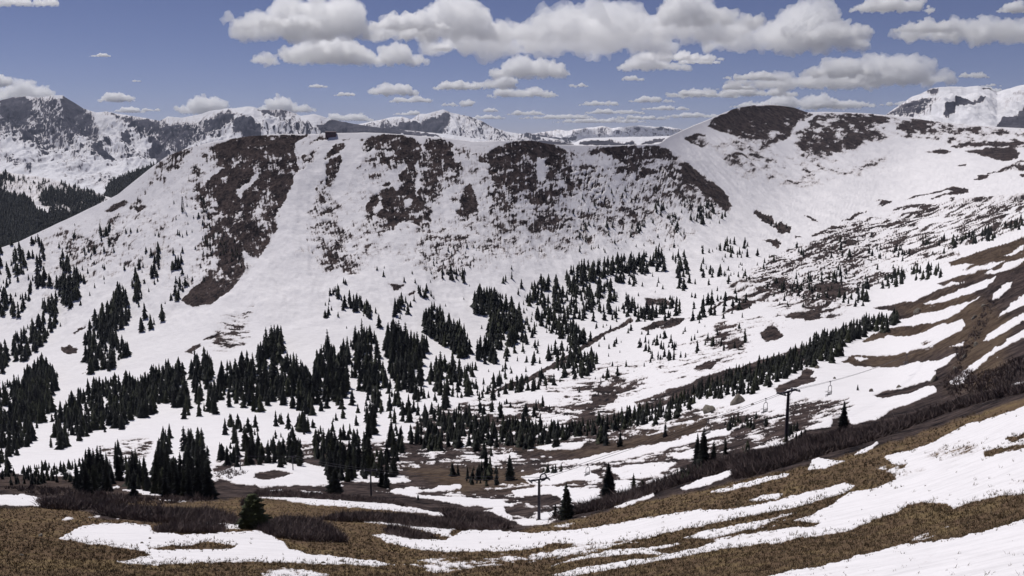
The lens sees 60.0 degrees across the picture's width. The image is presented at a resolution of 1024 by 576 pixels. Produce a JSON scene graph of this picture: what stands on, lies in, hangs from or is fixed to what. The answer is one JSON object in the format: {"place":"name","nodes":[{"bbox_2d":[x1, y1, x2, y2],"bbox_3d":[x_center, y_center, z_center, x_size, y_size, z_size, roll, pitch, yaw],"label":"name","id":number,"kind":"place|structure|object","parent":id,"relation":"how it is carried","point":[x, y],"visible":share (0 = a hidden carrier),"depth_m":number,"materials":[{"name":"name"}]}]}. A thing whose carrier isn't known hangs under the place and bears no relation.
{"place":"outdoors","nodes":[
{"label":"outdoors","id":0,"kind":"place"},
{"bbox_2d":[0,171,109,243],"bbox_3d":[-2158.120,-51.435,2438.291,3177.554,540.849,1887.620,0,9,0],"label":"hill","id":1,"kind":"structure","parent":0,"point":[21,185],"depth_m":2530.52,"materials":[{"name":"white snow"}]},
{"bbox_2d":[0,161,157,246],"bbox_3d":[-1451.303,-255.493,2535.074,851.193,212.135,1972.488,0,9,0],"label":"hillside forest","id":2,"kind":"object","parent":1,"relation":"on","point":[10,231],"visible":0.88,"depth_m":2345.42,"materials":[{"name":"green plant"}]},
{"bbox_2d":[109,163,156,193],"bbox_3d":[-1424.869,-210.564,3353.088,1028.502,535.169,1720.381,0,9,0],"label":"hill","id":3,"kind":"structure","parent":0,"point":[127,181],"depth_m":3413.25,"materials":[{"name":"green plant"}]},
{"bbox_2d":[0,95,485,194],"bbox_3d":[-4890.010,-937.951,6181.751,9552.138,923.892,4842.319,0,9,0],"label":"mountain","id":4,"kind":"structure","parent":0,"point":[60,138],"depth_m":6612.94,"materials":[{"name":"white snow"}]},
{"bbox_2d":[359,110,574,143],"bbox_3d":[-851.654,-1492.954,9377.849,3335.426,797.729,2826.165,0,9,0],"label":"mountain","id":5,"kind":"structure","parent":0,"point":[444,122],"depth_m":9255.42,"materials":[{"name":"white snow"}]},
{"bbox_2d":[0,105,1023,575],"bbox_3d":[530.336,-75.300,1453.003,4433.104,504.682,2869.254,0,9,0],"label":"terrain","id":6,"kind":"structure","parent":0,"point":[306,221],"depth_m":742.48,"materials":[{"name":"white snow"}]},
{"bbox_2d":[1,386,7,405],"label":"spruce","id":7,"kind":"object","parent":6,"relation":"on","point":[4,400],"visible":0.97,"depth_m":638.86,"materials":[{"name":"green plant"}]},
{"bbox_2d":[6,439,12,456],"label":"spruce","id":8,"kind":"object","parent":6,"relation":"on","point":[9,450],"visible":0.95,"depth_m":420.88,"materials":[{"name":"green plant"}]},
{"bbox_2d":[10,418,20,435],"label":"spruce","id":9,"kind":"object","parent":6,"relation":"on","point":[16,427],"visible":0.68,"depth_m":512.63,"materials":[{"name":"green plant"}]},
{"bbox_2d":[40,402,47,422],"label":"spruce","id":10,"kind":"object","parent":6,"relation":"on","point":[43,416],"visible":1,"depth_m":564.45,"materials":[{"name":"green plant"}]},
{"bbox_2d":[70,465,82,487],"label":"spruce","id":11,"kind":"object","parent":6,"relation":"on","point":[74,479],"visible":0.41,"depth_m":253.28,"materials":[{"name":"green plant"}]},
{"bbox_2d":[79,466,93,493],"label":"spruce","id":12,"kind":"object","parent":6,"relation":"on","point":[86,484],"visible":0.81,"depth_m":226.61,"materials":[{"name":"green plant"}]},
{"bbox_2d":[86,448,93,475],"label":"spruce","id":13,"kind":"object","parent":6,"relation":"on","point":[89,463],"visible":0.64,"depth_m":308.48,"materials":[{"name":"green plant"}]},
{"bbox_2d":[94,447,99,470],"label":"spruce","id":14,"kind":"object","parent":6,"relation":"on","point":[96,457],"visible":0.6,"depth_m":317.60,"materials":[{"name":"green plant"}]},
{"bbox_2d":[98,461,113,490],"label":"spruce","id":15,"kind":"object","parent":6,"relation":"on","point":[101,487],"visible":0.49,"depth_m":245.77,"materials":[{"name":"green plant"}]},
{"bbox_2d":[103,470,113,491],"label":"spruce","id":16,"kind":"object","parent":6,"relation":"on","point":[107,484],"visible":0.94,"depth_m":242.40,"materials":[{"name":"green plant"}]},
{"bbox_2d":[114,452,124,480],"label":"spruce","id":17,"kind":"object","parent":6,"relation":"on","point":[119,474],"visible":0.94,"depth_m":293.78,"materials":[{"name":"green plant"}]},
{"bbox_2d":[118,448,125,470],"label":"spruce","id":18,"kind":"object","parent":6,"relation":"on","point":[121,457],"visible":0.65,"depth_m":332.13,"materials":[{"name":"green plant"}]},
{"bbox_2d":[127,474,138,495],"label":"spruce","id":19,"kind":"object","parent":6,"relation":"on","point":[132,489],"visible":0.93,"depth_m":225.96,"materials":[{"name":"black plant"}]},
{"bbox_2d":[143,467,151,490],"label":"spruce","id":20,"kind":"object","parent":6,"relation":"on","point":[147,485],"visible":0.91,"depth_m":241.29,"materials":[{"name":"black plant"}]},
{"bbox_2d":[148,464,158,493],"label":"spruce","id":21,"kind":"object","parent":6,"relation":"on","point":[153,489],"visible":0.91,"depth_m":230.48,"materials":[{"name":"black plant"}]},
{"bbox_2d":[152,450,160,480],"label":"spruce","id":22,"kind":"object","parent":6,"relation":"on","point":[156,463],"visible":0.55,"depth_m":280.42,"materials":[{"name":"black plant"}]},
{"bbox_2d":[157,470,161,494],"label":"spruce","id":23,"kind":"object","parent":6,"relation":"on","point":[160,484],"visible":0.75,"depth_m":227.22,"materials":[{"name":"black plant"}]},
{"bbox_2d":[160,471,173,496],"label":"spruce","id":24,"kind":"object","parent":6,"relation":"on","point":[165,487],"visible":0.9,"depth_m":223.12,"materials":[{"name":"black plant"}]},
{"bbox_2d":[165,444,170,463],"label":"spruce","id":25,"kind":"object","parent":6,"relation":"on","point":[167,456],"visible":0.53,"depth_m":338.04,"materials":[{"name":"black plant"}]},
{"bbox_2d":[170,457,180,485],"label":"spruce","id":26,"kind":"object","parent":6,"relation":"on","point":[173,466],"visible":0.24,"depth_m":249.53,"materials":[{"name":"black plant"}]},
{"bbox_2d":[172,469,181,494],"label":"spruce","id":27,"kind":"object","parent":6,"relation":"on","point":[176,484],"visible":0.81,"depth_m":232.42,"materials":[{"name":"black plant"}]},
{"bbox_2d":[179,426,186,450],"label":"spruce","id":28,"kind":"object","parent":6,"relation":"on","point":[184,440],"visible":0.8,"depth_m":413.06,"materials":[{"name":"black plant"}]},
{"bbox_2d":[183,469,193,497],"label":"spruce","id":29,"kind":"object","parent":6,"relation":"on","point":[188,487],"visible":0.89,"depth_m":223.29,"materials":[{"name":"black plant"}]},
{"bbox_2d":[186,430,191,453],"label":"spruce","id":30,"kind":"object","parent":6,"relation":"on","point":[189,441],"visible":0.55,"depth_m":394.08,"materials":[{"name":"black plant"}]},
{"bbox_2d":[192,468,202,496],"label":"spruce","id":31,"kind":"object","parent":6,"relation":"on","point":[199,482],"visible":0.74,"depth_m":228.65,"materials":[{"name":"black plant"}]},
{"bbox_2d":[199,440,211,463],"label":"spruce","id":32,"kind":"object","parent":6,"relation":"on","point":[202,451],"visible":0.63,"depth_m":352.98,"materials":[{"name":"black plant"}]},
{"bbox_2d":[200,466,220,498],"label":"spruce","id":33,"kind":"object","parent":6,"relation":"on","point":[208,488],"visible":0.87,"depth_m":221.40,"materials":[{"name":"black plant"}]},
{"bbox_2d":[206,457,216,490],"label":"spruce","id":34,"kind":"object","parent":6,"relation":"on","point":[208,467],"visible":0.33,"depth_m":250.25,"materials":[{"name":"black plant"}]},
{"bbox_2d":[210,395,219,413],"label":"spruce","id":35,"kind":"object","parent":6,"relation":"on","point":[214,407],"visible":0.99,"depth_m":539.14,"materials":[{"name":"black plant"}]},
{"bbox_2d":[214,374,223,394],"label":"spruce","id":36,"kind":"object","parent":6,"relation":"on","point":[218,384],"visible":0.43,"depth_m":591.51,"materials":[{"name":"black plant"}]},
{"bbox_2d":[219,367,227,389],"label":"spruce","id":37,"kind":"object","parent":6,"relation":"on","point":[222,378],"visible":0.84,"depth_m":612.81,"materials":[{"name":"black plant"}]},
{"bbox_2d":[226,386,231,406],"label":"spruce","id":38,"kind":"object","parent":6,"relation":"on","point":[228,402],"visible":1,"depth_m":560.22,"materials":[{"name":"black plant"}]},
{"bbox_2d":[240,428,250,451],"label":"spruce","id":39,"kind":"object","parent":6,"relation":"on","point":[246,438],"visible":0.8,"depth_m":399.20,"materials":[{"name":"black plant"}]},
{"bbox_2d":[244,379,250,401],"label":"spruce","id":40,"kind":"object","parent":6,"relation":"on","point":[246,384],"visible":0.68,"depth_m":569.31,"materials":[{"name":"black plant"}]},
{"bbox_2d":[247,442,254,464],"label":"spruce","id":41,"kind":"object","parent":6,"relation":"on","point":[251,461],"visible":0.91,"depth_m":353.20,"materials":[{"name":"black plant"}]},
{"bbox_2d":[234,494,272,529],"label":"spruce","id":42,"kind":"object","parent":6,"relation":"on","point":[251,512],"visible":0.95,"depth_m":144.04,"materials":[{"name":"green plant"}]},
{"bbox_2d":[250,390,256,411],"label":"spruce","id":43,"kind":"object","parent":6,"relation":"on","point":[253,407],"visible":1,"depth_m":542.36,"materials":[{"name":"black plant"}]},
{"bbox_2d":[259,343,268,366],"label":"spruce","id":44,"kind":"object","parent":6,"relation":"on","point":[263,356],"visible":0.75,"depth_m":658.00,"materials":[{"name":"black plant"}]},
{"bbox_2d":[264,440,271,463],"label":"spruce","id":45,"kind":"object","parent":6,"relation":"on","point":[267,460],"visible":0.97,"depth_m":358.41,"materials":[{"name":"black plant"}]},
{"bbox_2d":[268,331,276,357],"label":"spruce","id":46,"kind":"object","parent":6,"relation":"on","point":[271,344],"visible":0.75,"depth_m":680.15,"materials":[{"name":"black plant"}]},
{"bbox_2d":[268,362,277,386],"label":"spruce","id":47,"kind":"object","parent":6,"relation":"on","point":[273,374],"visible":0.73,"depth_m":609.68,"materials":[{"name":"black plant"}]},
{"bbox_2d":[271,441,277,462],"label":"spruce","id":48,"kind":"object","parent":6,"relation":"on","point":[274,458],"visible":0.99,"depth_m":359.28,"materials":[{"name":"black plant"}]},
{"bbox_2d":[277,444,284,467],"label":"spruce","id":49,"kind":"object","parent":6,"relation":"on","point":[281,463],"visible":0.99,"depth_m":344.54,"materials":[{"name":"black plant"}]},
{"bbox_2d":[285,432,292,459],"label":"spruce","id":50,"kind":"object","parent":6,"relation":"on","point":[289,445],"visible":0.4,"depth_m":366.85,"materials":[{"name":"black plant"}]},
{"bbox_2d":[290,373,296,395],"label":"spruce","id":51,"kind":"object","parent":6,"relation":"on","point":[293,385],"visible":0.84,"depth_m":582.08,"materials":[{"name":"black plant"}]},
{"bbox_2d":[291,438,298,463],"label":"spruce","id":52,"kind":"object","parent":6,"relation":"on","point":[295,451],"visible":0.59,"depth_m":358.63,"materials":[{"name":"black plant"}]},
{"bbox_2d":[296,388,301,410],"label":"spruce","id":53,"kind":"object","parent":6,"relation":"on","point":[298,400],"visible":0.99,"depth_m":541.21,"materials":[{"name":"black plant"}]},
{"bbox_2d":[296,443,303,465],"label":"spruce","id":54,"kind":"object","parent":6,"relation":"on","point":[300,462],"visible":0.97,"depth_m":352.47,"materials":[{"name":"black plant"}]},
{"bbox_2d":[301,409,307,432],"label":"spruce","id":55,"kind":"object","parent":6,"relation":"on","point":[304,425],"visible":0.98,"depth_m":463.67,"materials":[{"name":"green plant"}]},
{"bbox_2d":[314,382,322,403],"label":"spruce","id":56,"kind":"object","parent":6,"relation":"on","point":[317,398],"visible":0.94,"depth_m":556.90,"materials":[{"name":"green plant"}]},
{"bbox_2d":[320,356,324,377],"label":"spruce","id":57,"kind":"object","parent":6,"relation":"on","point":[322,367],"visible":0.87,"depth_m":626.36,"materials":[{"name":"green plant"}]},
{"bbox_2d":[321,370,330,393],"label":"spruce","id":58,"kind":"object","parent":6,"relation":"on","point":[327,383],"visible":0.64,"depth_m":575.17,"materials":[{"name":"green plant"}]},
{"bbox_2d":[326,459,332,479],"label":"spruce","id":59,"kind":"object","parent":6,"relation":"on","point":[329,472],"visible":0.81,"depth_m":299.45,"materials":[{"name":"green plant"}]},
{"bbox_2d":[324,451,334,475],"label":"spruce","id":60,"kind":"object","parent":6,"relation":"on","point":[331,459],"visible":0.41,"depth_m":310.54,"materials":[{"name":"green plant"}]},
{"bbox_2d":[325,131,335,137],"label":"ridge hut","id":61,"kind":"object","parent":6,"relation":"on","point":[328,134],"visible":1,"depth_m":985.09,"materials":[{"name":"metal"}]},
{"bbox_2d":[329,436,334,458],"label":"spruce","id":62,"kind":"object","parent":6,"relation":"on","point":[332,447],"visible":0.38,"depth_m":366.02,"materials":[{"name":"green plant"}]},
{"bbox_2d":[330,375,335,399],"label":"spruce","id":63,"kind":"object","parent":6,"relation":"on","point":[333,391],"visible":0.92,"depth_m":561.93,"materials":[{"name":"green plant"}]},
{"bbox_2d":[323,469,343,494],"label":"spruce","id":64,"kind":"object","parent":6,"relation":"on","point":[334,485],"visible":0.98,"depth_m":257.74,"materials":[{"name":"green plant"}]},
{"bbox_2d":[332,383,340,401],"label":"spruce","id":65,"kind":"object","parent":6,"relation":"on","point":[337,390],"visible":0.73,"depth_m":559.22,"materials":[{"name":"green plant"}]},
{"bbox_2d":[339,441,346,468],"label":"spruce","id":66,"kind":"object","parent":6,"relation":"on","point":[343,459],"visible":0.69,"depth_m":347.21,"materials":[{"name":"green plant"}]},
{"bbox_2d":[339,372,348,397],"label":"spruce","id":67,"kind":"object","parent":6,"relation":"on","point":[343,391],"visible":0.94,"depth_m":569.27,"materials":[{"name":"green plant"}]},
{"bbox_2d":[343,462,350,481],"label":"spruce","id":68,"kind":"object","parent":6,"relation":"on","point":[347,477],"visible":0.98,"depth_m":301.62,"materials":[{"name":"green plant"}]},
{"bbox_2d":[344,367,350,392],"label":"spruce","id":69,"kind":"object","parent":6,"relation":"on","point":[346,382],"visible":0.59,"depth_m":582.06,"materials":[{"name":"green plant"}]},
{"bbox_2d":[351,326,356,349],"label":"spruce","id":70,"kind":"object","parent":6,"relation":"on","point":[354,341],"visible":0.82,"depth_m":688.01,"materials":[{"name":"green plant"}]},
{"bbox_2d":[351,456,357,477],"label":"spruce","id":71,"kind":"object","parent":6,"relation":"on","point":[354,469],"visible":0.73,"depth_m":313.32,"materials":[{"name":"green plant"}]},
{"bbox_2d":[357,360,362,382],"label":"spruce","id":72,"kind":"object","parent":6,"relation":"on","point":[360,373],"visible":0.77,"depth_m":605.20,"materials":[{"name":"green plant"}]},
{"bbox_2d":[355,441,365,470],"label":"spruce","id":73,"kind":"object","parent":6,"relation":"on","point":[358,455],"visible":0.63,"depth_m":348.21,"materials":[{"name":"green plant"}]},
{"bbox_2d":[365,423,371,445],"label":"spruce","id":74,"kind":"object","parent":6,"relation":"on","point":[367,434],"visible":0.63,"depth_m":418.33,"materials":[{"name":"green plant"}]},
{"bbox_2d":[364,437,376,465],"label":"spruce","id":75,"kind":"object","parent":6,"relation":"on","point":[367,450],"visible":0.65,"depth_m":359.57,"materials":[{"name":"green plant"}]},
{"bbox_2d":[369,400,377,423],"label":"spruce","id":76,"kind":"object","parent":6,"relation":"on","point":[371,408],"visible":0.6,"depth_m":478.77,"materials":[{"name":"green plant"}]},
{"bbox_2d":[370,409,378,434],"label":"spruce","id":77,"kind":"object","parent":6,"relation":"on","point":[374,429],"visible":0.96,"depth_m":452.10,"materials":[{"name":"green plant"}]},
{"bbox_2d":[377,458,384,487],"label":"spruce","id":78,"kind":"object","parent":6,"relation":"on","point":[381,480],"visible":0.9,"depth_m":290.37,"materials":[{"name":"green plant"}]},
{"bbox_2d":[382,459,390,488],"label":"spruce","id":79,"kind":"object","parent":6,"relation":"on","point":[386,482],"visible":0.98,"depth_m":287.04,"materials":[{"name":"green plant"}]},
{"bbox_2d":[384,441,391,462],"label":"spruce","id":80,"kind":"object","parent":6,"relation":"on","point":[388,453],"visible":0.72,"depth_m":372.14,"materials":[{"name":"green plant"}]},
{"bbox_2d":[385,427,391,446],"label":"spruce","id":81,"kind":"object","parent":6,"relation":"on","point":[389,439],"visible":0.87,"depth_m":418.33,"materials":[{"name":"green plant"}]},
{"bbox_2d":[389,431,400,454],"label":"spruce","id":82,"kind":"object","parent":6,"relation":"on","point":[394,443],"visible":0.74,"depth_m":393.16,"materials":[{"name":"green plant"}]},
{"bbox_2d":[406,370,414,391],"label":"spruce","id":83,"kind":"object","parent":6,"relation":"on","point":[409,378],"visible":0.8,"depth_m":571.64,"materials":[{"name":"green plant"}]},
{"bbox_2d":[416,342,424,364],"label":"spruce","id":84,"kind":"object","parent":6,"relation":"on","point":[419,355],"visible":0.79,"depth_m":645.57,"materials":[{"name":"green plant"}]},
{"bbox_2d":[417,363,424,385],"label":"spruce","id":85,"kind":"object","parent":6,"relation":"on","point":[420,380],"visible":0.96,"depth_m":584.95,"materials":[{"name":"green plant"}]},
{"bbox_2d":[475,339,480,359],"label":"spruce","id":86,"kind":"object","parent":6,"relation":"on","point":[478,355],"visible":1,"depth_m":663.27,"materials":[{"name":"green plant"}]},
{"bbox_2d":[482,448,488,471],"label":"spruce","id":87,"kind":"object","parent":6,"relation":"on","point":[485,464],"visible":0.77,"depth_m":323.92,"materials":[{"name":"green plant"}]},
{"bbox_2d":[504,455,515,480],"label":"spruce","id":88,"kind":"object","parent":6,"relation":"on","point":[510,474],"visible":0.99,"depth_m":294.94,"materials":[{"name":"green plant"}]},
{"bbox_2d":[0,185,1023,489],"bbox_3d":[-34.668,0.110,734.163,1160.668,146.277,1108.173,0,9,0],"label":"spruce forest","id":89,"kind":"object","parent":6,"relation":"on","point":[120,411],"visible":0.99,"depth_m":619.24,"materials":[{"name":"green plant"}]},
{"bbox_2d":[0,410,1023,575],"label":"dry grass","id":90,"kind":"structure","parent":6,"relation":"on","point":[751,530],"depth_m":93.40,"materials":[{"name":"brown plant"}]},
{"bbox_2d":[2,298,1023,542],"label":"willow scrub","id":91,"kind":"object","parent":6,"relation":"on","point":[312,528],"visible":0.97,"depth_m":170.89,"materials":[{"name":"brown plant"}]},
{"bbox_2d":[528,473,549,520],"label":"lift tower","id":92,"kind":"structure","parent":6,"relation":"on","point":[540,480],"depth_m":174.00,"materials":[{"name":"metal"}]},
{"bbox_2d":[558,482,574,520],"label":"spruce","id":93,"kind":"object","parent":6,"relation":"on","point":[566,507],"visible":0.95,"depth_m":163.89,"materials":[{"name":"green plant"}]},
{"bbox_2d":[598,463,616,496],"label":"spruce","id":94,"kind":"object","parent":6,"relation":"on","point":[609,483],"visible":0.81,"depth_m":187.60,"materials":[{"name":"green plant"}]},
{"bbox_2d":[691,433,699,463],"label":"spruce","id":95,"kind":"object","parent":6,"relation":"on","point":[696,450],"visible":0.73,"depth_m":212.34,"materials":[{"name":"green plant"}]},
{"bbox_2d":[695,428,709,463],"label":"spruce","id":96,"kind":"object","parent":6,"relation":"on","point":[703,450],"visible":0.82,"depth_m":201.37,"materials":[{"name":"green plant"}]},
{"bbox_2d":[702,405,715,413],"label":"boulder","id":97,"kind":"object","parent":6,"relation":"on","point":[706,409],"visible":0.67,"depth_m":314.51,"materials":[{"name":"stone"}]},
{"bbox_2d":[707,442,716,461],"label":"spruce","id":98,"kind":"object","parent":6,"relation":"on","point":[713,453],"visible":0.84,"depth_m":199.93,"materials":[{"name":"green plant"}]},
{"bbox_2d":[730,394,744,405],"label":"boulder","id":99,"kind":"object","parent":6,"relation":"on","point":[738,398],"visible":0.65,"depth_m":309.48,"materials":[{"name":"stone"}]},
{"bbox_2d":[776,388,800,441],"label":"lift tower","id":100,"kind":"structure","parent":6,"relation":"on","point":[787,417],"depth_m":185.30,"materials":[{"name":"metal"}]},
{"bbox_2d":[251,346,929,479],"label":"haul rope","id":101,"kind":"object","parent":100,"relation":"attached to","point":[578,464],"visible":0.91,"depth_m":194.97,"materials":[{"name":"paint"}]},
{"bbox_2d":[298,345,930,476],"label":"haul rope","id":102,"kind":"object","parent":100,"relation":"attached to","point":[627,450],"visible":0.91,"depth_m":185.24,"materials":[{"name":"paint"}]},
{"bbox_2d":[838,401,849,428],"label":"spruce","id":103,"kind":"object","parent":6,"relation":"on","point":[843,419],"visible":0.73,"depth_m":184.47,"materials":[{"name":"green plant"}]},
{"bbox_2d":[0,0,1023,133],"label":"sky","id":104,"kind":"structure","parent":0,"point":[514,66],"materials":[{"name":"blue"}]},
{"bbox_2d":[529,136,668,145],"bbox_3d":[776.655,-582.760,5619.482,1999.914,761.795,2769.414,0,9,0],"label":"plateau","id":105,"kind":"structure","parent":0,"point":[623,141],"depth_m":5308.67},
{"bbox_2d":[535,125,682,141],"bbox_3d":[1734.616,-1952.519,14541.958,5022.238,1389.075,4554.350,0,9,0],"label":"mountain","id":106,"kind":"structure","parent":0,"point":[574,135],"depth_m":13736.33,"materials":[{"name":"white snow"}]},
{"bbox_2d":[886,85,1023,127],"bbox_3d":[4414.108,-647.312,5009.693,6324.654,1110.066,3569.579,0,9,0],"label":"mountain","id":107,"kind":"structure","parent":0,"point":[979,106],"depth_m":4509.45,"materials":[{"name":"white snow"}]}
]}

